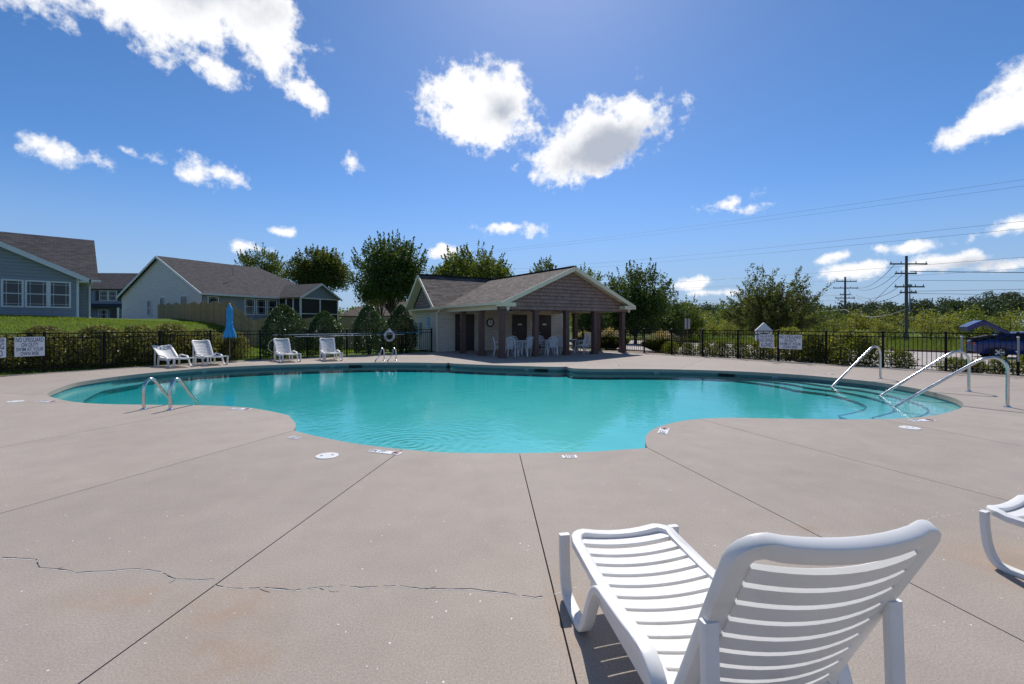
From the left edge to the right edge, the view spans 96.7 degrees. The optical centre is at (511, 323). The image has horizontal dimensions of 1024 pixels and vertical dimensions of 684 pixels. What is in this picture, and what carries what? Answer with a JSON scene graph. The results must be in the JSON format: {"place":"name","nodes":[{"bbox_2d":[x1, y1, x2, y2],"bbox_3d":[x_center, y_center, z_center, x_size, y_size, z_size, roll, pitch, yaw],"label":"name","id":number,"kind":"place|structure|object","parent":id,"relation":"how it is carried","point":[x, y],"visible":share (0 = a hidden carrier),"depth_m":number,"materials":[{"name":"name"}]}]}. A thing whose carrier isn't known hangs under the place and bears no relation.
{"place":"outdoors","nodes":[
{"label":"outdoors","id":0,"kind":"place"},
{"bbox_2d":[0,347,1023,683],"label":"pool deck","id":1,"kind":"structure","parent":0,"point":[190,545],"depth_m":3.50,"materials":[{"name":"concrete"}]},
{"bbox_2d":[0,330,209,372],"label":"picket fence","id":2,"kind":"object","parent":1,"relation":"on","point":[44,333],"visible":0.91,"depth_m":15.59,"materials":[{"name":"black metal"}]},
{"bbox_2d":[0,338,5,357],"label":"warning sign","id":3,"kind":"object","parent":2,"relation":"attached to","point":[2,347],"visible":1,"depth_m":13.62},
{"bbox_2d":[14,337,44,356],"bbox_3d":[-14.939,0.700,14.102,0.008,0.600,0.660,0,0,31],"label":"warning sign","id":4,"kind":"object","parent":2,"relation":"attached to","point":[28,346],"visible":1,"depth_m":14.09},
{"bbox_2d":[152,345,196,367],"bbox_3d":[-12.375,1.163,16.597,1.847,0.764,0.728,0,0,30],"label":"sun lounger","id":5,"kind":"object","parent":1,"relation":"on","point":[166,353],"visible":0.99,"depth_m":16.70,"materials":[{"name":"white plastic"}]},
{"bbox_2d":[191,340,228,365],"bbox_3d":[-11.621,1.084,17.438,1.717,0.922,0.728,0,0,36],"label":"sun lounger","id":6,"kind":"object","parent":1,"relation":"on","point":[200,350],"visible":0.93,"depth_m":17.65,"materials":[{"name":"white plastic"}]},
{"bbox_2d":[222,303,236,362],"bbox_3d":[-11.350,0.345,18.300,0.520,2.390,0.520,0,0,0],"label":"closed umbrella","id":7,"kind":"object","parent":1,"relation":"on","point":[229,332],"visible":0.98,"depth_m":18.22,"materials":[{"name":"blue fabric"}]},
{"bbox_2d":[273,338,301,362],"bbox_3d":[-9.388,1.076,18.919,0.728,0.939,1.697,0,0,-41],"label":"sun lounger","id":8,"kind":"object","parent":1,"relation":"on","point":[279,352],"visible":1,"depth_m":19.24,"materials":[{"name":"white plastic"}]},
{"bbox_2d":[210,328,431,361],"bbox_3d":[-8.353,0.930,21.766,10.238,1.420,0.103,0,0,-39],"label":"picket fence","id":9,"kind":"object","parent":1,"relation":"on","point":[307,330],"visible":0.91,"depth_m":20.99,"materials":[{"name":"black metal"}]},
{"bbox_2d":[315,452,338,458],"bbox_3d":[-2.158,1.538,5.309,0.256,0.016,0.256,0,0,-17],"label":"skimmer lid","id":10,"kind":"object","parent":1,"relation":"on","point":[329,455],"visible":1,"depth_m":5.30,"materials":[{"name":"white"}]},
{"bbox_2d":[319,338,342,360],"bbox_3d":[-7.834,1.076,19.595,0.728,0.939,1.697,0,0,-32],"label":"sun lounger","id":11,"kind":"object","parent":1,"relation":"on","point":[326,349],"visible":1,"depth_m":19.98,"materials":[{"name":"white plastic"}]},
{"bbox_2d":[367,449,402,454],"bbox_3d":[-1.525,1.534,5.465,0.430,0.011,0.110,0,0,20],"label":"depth plate","id":12,"kind":"object","parent":1,"relation":"on","point":[385,451],"visible":1,"depth_m":5.46,"materials":[{"name":"white"}]},
{"bbox_2d":[50,365,961,455],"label":"swimming pool","id":13,"kind":"structure","parent":1,"relation":"in","point":[483,415],"depth_m":10.43,"materials":[{"name":"liquid"}]},
{"bbox_2d":[140,377,198,410],"bbox_3d":[-6.346,1.440,8.475,0.633,0.921,0.703,0,0,7],"label":"pool ladder","id":14,"kind":"object","parent":13,"relation":"attached to","point":[169,395],"visible":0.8,"depth_m":8.23,"materials":[{"name":"metal"}]},
{"bbox_2d":[53,366,959,448],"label":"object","id":15,"kind":"structure","parent":13,"relation":"in","point":[326,373],"depth_m":14.11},
{"bbox_2d":[506,337,518,356],"bbox_3d":[-0.025,1.077,21.530,0.607,0.934,0.611,0,0,15],"label":"garden chair","id":16,"kind":"object","parent":1,"relation":"on","point":[510,344],"visible":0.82,"depth_m":21.35,"materials":[{"name":"plastic"}]},
{"bbox_2d":[405,266,635,357],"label":"pool pavilion","id":17,"kind":"structure","parent":1,"relation":"on","point":[458,311],"depth_m":24.67,"materials":[{"name":"beige wood"}]},
{"bbox_2d":[455,314,473,350],"bbox_3d":[-2.699,0.485,26.072,1.210,2.110,0.095,0,0,-33],"label":"door","id":18,"kind":"structure","parent":17,"relation":"in","point":[469,317],"depth_m":26.17,"materials":[{"name":"wood"}]},
{"bbox_2d":[512,315,526,348],"bbox_3d":[0.479,0.485,28.137,1.090,2.110,0.095,0,0,-33],"label":"door","id":19,"kind":"structure","parent":17,"relation":"in","point":[519,322],"depth_m":28.13,"materials":[{"name":"wood"}]},
{"bbox_2d":[539,315,550,347],"bbox_3d":[2.073,0.485,29.171,1.090,2.110,0.095,0,0,-33],"label":"door","id":20,"kind":"structure","parent":17,"relation":"in","point":[544,320],"depth_m":29.18,"materials":[{"name":"wood"}]},
{"bbox_2d":[545,336,557,355],"bbox_3d":[1.954,1.077,22.530,0.607,0.934,0.611,0,0,-10],"label":"garden chair","id":21,"kind":"object","parent":1,"relation":"on","point":[552,342],"visible":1,"depth_m":22.33,"materials":[{"name":"plastic"}]},
{"bbox_2d":[559,520,941,683],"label":"sun lounger","id":22,"kind":"object","parent":1,"relation":"on","point":[737,616],"visible":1,"depth_m":1.34,"materials":[{"name":"white plastic"}]},
{"bbox_2d":[831,345,882,389],"bbox_3d":[9.549,1.252,12.624,1.869,1.297,0.109,0,0,-15],"label":"pool handrail","id":23,"kind":"object","parent":1,"relation":"on","point":[859,359],"visible":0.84,"depth_m":12.71,"materials":[{"name":"metal"}]},
{"bbox_2d":[878,350,971,398],"bbox_3d":[9.580,1.252,10.575,1.833,1.297,0.108,0,0,13],"label":"pool handrail","id":24,"kind":"object","parent":1,"relation":"on","point":[932,364],"visible":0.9,"depth_m":10.48,"materials":[{"name":"metal"}]},
{"bbox_2d":[891,356,1011,410],"bbox_3d":[8.513,1.252,8.886,1.729,1.298,0.108,0,0,33],"label":"pool handrail","id":25,"kind":"object","parent":1,"relation":"on","point":[1007,388],"visible":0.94,"depth_m":8.65,"materials":[{"name":"metal"}]},
{"bbox_2d":[979,495,1023,578],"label":"sun lounger","id":26,"kind":"object","parent":1,"relation":"on","point":[1011,511],"visible":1,"depth_m":2.90,"materials":[{"name":"white plastic"}]},
{"bbox_2d":[0,314,1023,378],"bbox_3d":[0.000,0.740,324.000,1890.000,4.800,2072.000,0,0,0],"label":"ground","id":27,"kind":"structure","parent":0,"point":[254,358],"depth_m":22.86,"materials":[{"name":"green plant"}]},
{"bbox_2d":[0,334,40,369],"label":"shrub","id":28,"kind":"object","parent":27,"relation":"on","point":[10,349],"visible":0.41,"depth_m":14.42,"materials":[{"name":"green plant"}]},
{"bbox_2d":[14,325,67,351],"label":"shrub","id":29,"kind":"object","parent":27,"relation":"on","point":[36,329],"visible":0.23,"depth_m":16.45,"materials":[{"name":"green plant"}]},
{"bbox_2d":[0,231,100,317],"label":"blue house","id":30,"kind":"structure","parent":27,"relation":"on","point":[40,275],"depth_m":26.43,"materials":[{"name":"blue wood"}]},
{"bbox_2d":[1,279,23,307],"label":"window","id":31,"kind":"structure","parent":30,"relation":"in","point":[12,290],"depth_m":25.09,"materials":[{"name":"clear glass"}]},
{"bbox_2d":[25,280,47,307],"bbox_3d":[-26.885,-1.695,25.746,0.098,1.550,0.930,0,0,45],"label":"window","id":32,"kind":"structure","parent":30,"relation":"in","point":[36,291],"depth_m":25.75,"materials":[{"name":"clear glass"}]},
{"bbox_2d":[48,281,70,307],"bbox_3d":[-26.227,-1.695,26.403,0.098,1.550,0.930,0,0,45],"label":"window","id":33,"kind":"structure","parent":30,"relation":"in","point":[59,292],"depth_m":26.39,"materials":[{"name":"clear glass"}]},
{"bbox_2d":[18,330,87,367],"bbox_3d":[-15.556,0.850,15.465,1.991,1.297,1.812,0,0,-12],"label":"shrub","id":34,"kind":"object","parent":27,"relation":"on","point":[36,358],"visible":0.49,"depth_m":15.25,"materials":[{"name":"green plant"}]},
{"bbox_2d":[66,324,139,366],"bbox_3d":[-14.774,0.762,16.260,2.313,1.538,2.181,0,0,-28],"label":"shrub","id":35,"kind":"object","parent":27,"relation":"on","point":[87,341],"visible":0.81,"depth_m":16.05,"materials":[{"name":"green plant"}]},
{"bbox_2d":[91,273,137,317],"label":"two storey house","id":36,"kind":"structure","parent":27,"relation":"on","point":[106,291],"depth_m":75.75,"materials":[{"name":"blue"}]},
{"bbox_2d":[109,324,165,363],"bbox_3d":[-14.090,0.771,17.256,1.979,1.542,1.852,0,0,12],"label":"shrub","id":37,"kind":"object","parent":27,"relation":"on","point":[139,345],"visible":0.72,"depth_m":17.01,"materials":[{"name":"green plant"}]},
{"bbox_2d":[137,322,195,360],"bbox_3d":[-13.691,0.740,18.188,2.213,1.622,2.014,0,0,31],"label":"shrub","id":38,"kind":"object","parent":27,"relation":"on","point":[164,327],"visible":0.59,"depth_m":18.04,"materials":[{"name":"green plant"}]},
{"bbox_2d":[179,327,226,356],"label":"shrub","id":39,"kind":"object","parent":27,"relation":"on","point":[214,341],"visible":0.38,"depth_m":19.12,"materials":[{"name":"green plant"}]},
{"bbox_2d":[116,256,342,319],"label":"grey house","id":40,"kind":"structure","parent":27,"relation":"on","point":[254,293],"depth_m":46.55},
{"bbox_2d":[244,298,254,314],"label":"window","id":41,"kind":"structure","parent":40,"relation":"in","point":[249,303],"depth_m":46.12,"materials":[{"name":"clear glass"}]},
{"bbox_2d":[256,299,265,314],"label":"window","id":42,"kind":"structure","parent":40,"relation":"in","point":[260,303],"depth_m":47.24,"materials":[{"name":"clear glass"}]},
{"bbox_2d":[267,299,276,314],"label":"window","id":43,"kind":"structure","parent":40,"relation":"in","point":[271,304],"depth_m":48.25,"materials":[{"name":"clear glass"}]},
{"bbox_2d":[212,331,253,358],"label":"shrub","id":44,"kind":"object","parent":27,"relation":"on","point":[239,339],"visible":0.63,"depth_m":19.95,"materials":[{"name":"green plant"}]},
{"bbox_2d":[234,242,286,278],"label":"tree","id":45,"kind":"object","parent":27,"relation":"on","point":[274,268],"visible":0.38,"depth_m":65.01,"materials":[{"name":"green plant"}]},
{"bbox_2d":[255,303,308,357],"bbox_3d":[-10.615,0.353,20.976,2.337,2.621,2.415,0,0,0],"label":"holly bush","id":46,"kind":"object","parent":27,"relation":"on","point":[293,320],"visible":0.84,"depth_m":20.64,"materials":[{"name":"green plant"}]},
{"bbox_2d":[158,300,413,348],"bbox_3d":[-21.458,-0.196,34.513,31.536,3.611,7.227,0,0,24],"label":"board fence","id":47,"kind":"object","parent":27,"relation":"on","point":[213,311],"visible":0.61,"depth_m":32.76,"materials":[{"name":"brown wood"}]},
{"bbox_2d":[279,244,355,291],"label":"tree","id":48,"kind":"object","parent":27,"relation":"on","point":[327,269],"visible":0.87,"depth_m":59.92,"materials":[{"name":"green plant"}]},
{"bbox_2d":[305,310,345,355],"bbox_3d":[-9.159,0.499,22.145,2.130,2.351,2.106,0,0,0],"label":"holly bush","id":49,"kind":"object","parent":27,"relation":"on","point":[321,317],"visible":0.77,"depth_m":21.88,"materials":[{"name":"green plant"}]},
{"bbox_2d":[350,303,389,354],"bbox_3d":[-7.217,0.304,23.273,2.170,2.752,2.079,0,0,0],"label":"holly bush","id":50,"kind":"object","parent":27,"relation":"on","point":[374,315],"visible":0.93,"depth_m":22.90,"materials":[{"name":"green plant"}]},
{"bbox_2d":[354,284,386,316],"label":"tree","id":51,"kind":"object","parent":27,"relation":"on","point":[377,307],"visible":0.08,"depth_m":52.90,"materials":[{"name":"green plant"}]},
{"bbox_2d":[338,300,413,325],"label":"hip house","id":52,"kind":"structure","parent":27,"relation":"on","point":[351,313],"depth_m":55.93,"materials":[{"name":"grey"}]},
{"bbox_2d":[347,229,428,315],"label":"tree","id":53,"kind":"object","parent":27,"relation":"on","point":[390,276],"visible":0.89,"depth_m":42.96,"materials":[{"name":"green plant"}]},
{"bbox_2d":[385,304,417,352],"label":"holly bush","id":54,"kind":"object","parent":27,"relation":"on","point":[402,310],"visible":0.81,"depth_m":24.26,"materials":[{"name":"green plant"}]},
{"bbox_2d":[426,240,514,278],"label":"tree","id":55,"kind":"object","parent":27,"relation":"on","point":[468,265],"visible":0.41,"depth_m":43.98,"materials":[{"name":"green plant"}]},
{"bbox_2d":[529,255,557,272],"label":"tree","id":56,"kind":"object","parent":27,"relation":"on","point":[548,265],"visible":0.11,"depth_m":55.54,"materials":[{"name":"green plant"}]},
{"bbox_2d":[570,312,615,335],"bbox_3d":[6.701,-0.479,38.062,3.989,4.860,4.528,0,0,16],"label":"tree","id":57,"kind":"object","parent":27,"relation":"on","point":[584,321],"visible":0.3,"depth_m":37.30,"materials":[{"name":"green plant"}]},
{"bbox_2d":[580,262,605,282],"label":"tree","id":58,"kind":"object","parent":27,"relation":"on","point":[597,278],"visible":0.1,"depth_m":53.45,"materials":[{"name":"green plant"}]},
{"bbox_2d":[338,298,849,335],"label":"wood","id":59,"kind":"object","parent":27,"relation":"on","point":[570,322],"visible":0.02,"depth_m":100.33,"materials":[{"name":"green plant"}]},
{"bbox_2d":[599,257,679,343],"bbox_3d":[10.976,-1.938,41.194,7.486,8.058,6.958,0,0,26],"label":"tree","id":60,"kind":"object","parent":27,"relation":"on","point":[648,303],"visible":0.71,"depth_m":39.97,"materials":[{"name":"green plant"}]},
{"bbox_2d":[641,329,683,352],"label":"bush","id":61,"kind":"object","parent":27,"relation":"on","point":[648,344],"depth_m":25.69,"materials":[{"name":"green plant"}]},
{"bbox_2d":[639,284,695,340],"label":"tree","id":62,"kind":"object","parent":27,"relation":"on","point":[675,325],"visible":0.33,"depth_m":44.51,"materials":[{"name":"green plant"}]},
{"bbox_2d":[668,294,707,340],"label":"tree","id":63,"kind":"object","parent":27,"relation":"on","point":[697,319],"visible":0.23,"depth_m":48.97,"materials":[{"name":"green plant"}]},
{"bbox_2d":[701,318,726,338],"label":"young tree","id":64,"kind":"object","parent":27,"relation":"on","point":[710,327],"visible":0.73,"depth_m":53.85,"materials":[{"name":"green plant"}]},
{"bbox_2d":[755,323,772,349],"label":"letter house","id":65,"kind":"structure","parent":27,"relation":"on","point":[762,327],"depth_m":22.44,"materials":[{"name":"white wood"}]},
{"bbox_2d":[700,263,846,354],"bbox_3d":[15.629,-0.800,27.416,6.364,5.867,6.692,0,0,-30],"label":"spreading tree","id":66,"kind":"object","parent":27,"relation":"on","point":[772,311],"visible":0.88,"depth_m":26.36,"materials":[{"name":"green plant"}]},
{"bbox_2d":[601,336,967,350],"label":"meadow grass","id":67,"kind":"structure","parent":27,"relation":"on","point":[951,344],"depth_m":43.23,"materials":[{"name":"green plant"}]},
{"bbox_2d":[602,350,1000,374],"bbox_3d":[11.992,1.635,19.516,2.286,0.197,19.416,0,0,-38],"label":"mulch bed","id":68,"kind":"object","parent":27,"relation":"on","point":[705,356],"visible":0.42,"depth_m":24.02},
{"bbox_2d":[660,341,681,354],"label":"shrub","id":69,"kind":"object","parent":68,"relation":"on","point":[675,348],"visible":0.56,"depth_m":23.73,"materials":[{"name":"green plant"}]},
{"bbox_2d":[678,342,696,354],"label":"shrub","id":70,"kind":"object","parent":68,"relation":"on","point":[689,346],"visible":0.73,"depth_m":22.84,"materials":[{"name":"green plant"}]},
{"bbox_2d":[690,341,712,356],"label":"shrub","id":71,"kind":"object","parent":68,"relation":"on","point":[699,348],"visible":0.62,"depth_m":22.14,"materials":[{"name":"green plant"}]},
{"bbox_2d":[710,340,734,357],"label":"shrub","id":72,"kind":"object","parent":68,"relation":"on","point":[723,347],"visible":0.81,"depth_m":21.47,"materials":[{"name":"green plant"}]},
{"bbox_2d":[728,340,750,358],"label":"shrub","id":73,"kind":"object","parent":68,"relation":"on","point":[745,344],"visible":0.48,"depth_m":21.01,"materials":[{"name":"green plant"}]},
{"bbox_2d":[739,340,774,359],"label":"shrub","id":74,"kind":"object","parent":68,"relation":"on","point":[751,353],"visible":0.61,"depth_m":20.12,"materials":[{"name":"green plant"}]},
{"bbox_2d":[768,327,806,361],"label":"shrub","id":75,"kind":"object","parent":68,"relation":"on","point":[785,352],"visible":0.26,"depth_m":19.71,"materials":[{"name":"green plant"}]},
{"bbox_2d":[784,332,828,362],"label":"shrub","id":76,"kind":"object","parent":68,"relation":"on","point":[805,342],"visible":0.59,"depth_m":18.65,"materials":[{"name":"green plant"}]},
{"bbox_2d":[803,332,844,363],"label":"shrub","id":77,"kind":"object","parent":68,"relation":"on","point":[819,348],"visible":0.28,"depth_m":18.37,"materials":[{"name":"green plant"}]},
{"bbox_2d":[653,353,1023,375],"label":"bed stones","id":78,"kind":"object","parent":68,"relation":"on","point":[844,364],"visible":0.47,"depth_m":17.76,"materials":[{"name":"stone"}]},
{"bbox_2d":[819,328,896,366],"bbox_3d":[13.235,0.931,17.596,2.650,1.551,2.635,0,0,24],"label":"shrub","id":79,"kind":"object","parent":68,"relation":"on","point":[862,342],"visible":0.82,"depth_m":17.14,"materials":[{"name":"green plant"}]},
{"bbox_2d":[878,349,920,368],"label":"shrub","id":80,"kind":"object","parent":68,"relation":"on","point":[899,353],"visible":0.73,"depth_m":16.15,"materials":[{"name":"green plant"}]},
{"bbox_2d":[932,356,981,372],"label":"shrub","id":81,"kind":"object","parent":68,"relation":"on","point":[951,362],"visible":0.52,"depth_m":14.97,"materials":[{"name":"green plant"}]},
{"bbox_2d":[980,356,1022,374],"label":"shrub","id":82,"kind":"object","parent":68,"relation":"on","point":[997,365],"visible":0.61,"depth_m":14.13,"materials":[{"name":"green plant"}]},
{"bbox_2d":[630,339,976,353],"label":"kerb","id":83,"kind":"structure","parent":27,"relation":"on","point":[843,347],"depth_m":31.43,"materials":[{"name":"concrete"}]},
{"bbox_2d":[601,328,1023,375],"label":"picket fence","id":84,"kind":"object","parent":27,"relation":"on","point":[945,337],"visible":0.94,"depth_m":17.59,"materials":[{"name":"black metal"}]},
{"bbox_2d":[760,334,773,347],"bbox_3d":[10.739,0.720,19.193,0.008,0.560,0.570,0,0,-38],"label":"warning sign","id":85,"kind":"object","parent":84,"relation":"attached to","point":[766,340],"visible":1,"depth_m":19.19,"materials":[{"name":"white metal"}]},
{"bbox_2d":[779,335,801,349],"bbox_3d":[11.291,0.730,18.475,0.009,0.580,0.860,0,0,-38],"label":"warning sign","id":86,"kind":"object","parent":84,"relation":"attached to","point":[790,341],"visible":1,"depth_m":18.46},
{"bbox_2d":[609,284,1023,329],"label":"wood","id":87,"kind":"object","parent":27,"relation":"on","point":[1010,300],"visible":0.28,"depth_m":230.77,"materials":[{"name":"green plant"}]},
{"bbox_2d":[812,304,843,332],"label":"young tree","id":88,"kind":"object","parent":27,"relation":"on","point":[821,309],"visible":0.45,"depth_m":57.57,"materials":[{"name":"green plant"}]},
{"bbox_2d":[817,318,848,332],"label":"young tree","id":89,"kind":"object","parent":27,"relation":"on","point":[834,324],"visible":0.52,"depth_m":52.34,"materials":[{"name":"green plant"}]},
{"bbox_2d":[835,277,857,321],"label":"utility pole","id":90,"kind":"object","parent":27,"relation":"on","point":[844,294],"visible":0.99,"depth_m":74.84,"materials":[{"name":"brown wood"}]},
{"bbox_2d":[842,313,877,330],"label":"young tree","id":91,"kind":"object","parent":27,"relation":"on","point":[854,323],"visible":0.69,"depth_m":57.52,"materials":[{"name":"green plant"}]},
{"bbox_2d":[864,317,893,338],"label":"young tree","id":92,"kind":"object","parent":27,"relation":"on","point":[883,325],"visible":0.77,"depth_m":51.68,"materials":[{"name":"green plant"}]},
{"bbox_2d":[869,308,903,334],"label":"young tree","id":93,"kind":"object","parent":27,"relation":"on","point":[892,317],"visible":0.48,"depth_m":57.35,"materials":[{"name":"green plant"}]},
{"bbox_2d":[889,311,922,338],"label":"young tree","id":94,"kind":"object","parent":27,"relation":"on","point":[899,317],"visible":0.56,"depth_m":57.13,"materials":[{"name":"green plant"}]},
{"bbox_2d":[890,256,927,341],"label":"utility pole","id":95,"kind":"object","parent":27,"relation":"on","point":[906,273],"visible":0.99,"depth_m":47.85,"materials":[{"name":"brown wood"}]},
{"bbox_2d":[902,307,947,334],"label":"young tree","id":96,"kind":"object","parent":27,"relation":"on","point":[922,318],"visible":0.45,"depth_m":61.37,"materials":[{"name":"green plant"}]},
{"bbox_2d":[915,315,947,339],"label":"young tree","id":97,"kind":"object","parent":27,"relation":"on","point":[930,328],"visible":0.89,"depth_m":50.77,"materials":[{"name":"green plant"}]},
{"bbox_2d":[925,320,956,338],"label":"young tree","id":98,"kind":"object","parent":27,"relation":"on","point":[942,327],"visible":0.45,"depth_m":51.94,"materials":[{"name":"green plant"}]},
{"bbox_2d":[931,311,965,338],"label":"young tree","id":99,"kind":"object","parent":27,"relation":"on","point":[951,322],"visible":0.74,"depth_m":54.01,"materials":[{"name":"green plant"}]},
{"bbox_2d":[939,308,970,337],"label":"young tree","id":100,"kind":"object","parent":27,"relation":"on","point":[953,313],"visible":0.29,"depth_m":62.39,"materials":[{"name":"green plant"}]},
{"bbox_2d":[956,313,983,337],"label":"young tree","id":101,"kind":"object","parent":27,"relation":"on","point":[967,317],"visible":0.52,"depth_m":52.20,"materials":[{"name":"green plant"}]},
{"bbox_2d":[950,303,991,336],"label":"young tree","id":102,"kind":"object","parent":27,"relation":"on","point":[977,314],"visible":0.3,"depth_m":53.79,"materials":[{"name":"green plant"}]},
{"bbox_2d":[971,317,1011,336],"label":"young tree","id":103,"kind":"object","parent":27,"relation":"on","point":[992,321],"visible":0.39,"depth_m":48.70,"materials":[{"name":"green plant"}]},
{"bbox_2d":[980,311,1010,334],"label":"young tree","id":104,"kind":"object","parent":27,"relation":"on","point":[999,318],"visible":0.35,"depth_m":51.02,"materials":[{"name":"green plant"}]},
{"bbox_2d":[997,310,1023,331],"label":"young tree","id":105,"kind":"object","parent":27,"relation":"on","point":[1015,322],"visible":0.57,"depth_m":55.67,"materials":[{"name":"green plant"}]},
{"bbox_2d":[0,0,1023,325],"label":"sky","id":106,"kind":"structure","parent":0,"point":[142,130],"materials":[{"name":"blue"}]},
{"bbox_2d":[589,328,630,349],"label":"plume grass","id":107,"kind":"object","parent":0,"point":[611,340],"depth_m":27.89,"materials":[{"name":"plant"}]},
{"bbox_2d":[569,338,1023,374],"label":"driveway","id":108,"kind":"structure","parent":0,"point":[630,345],"depth_m":26.48,"materials":[{"name":"concrete"}]},
{"bbox_2d":[959,320,1023,356],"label":"parked car","id":109,"kind":"object","parent":108,"relation":"on","point":[1011,344],"visible":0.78,"depth_m":25.42,"materials":[{"name":"blue metal"}]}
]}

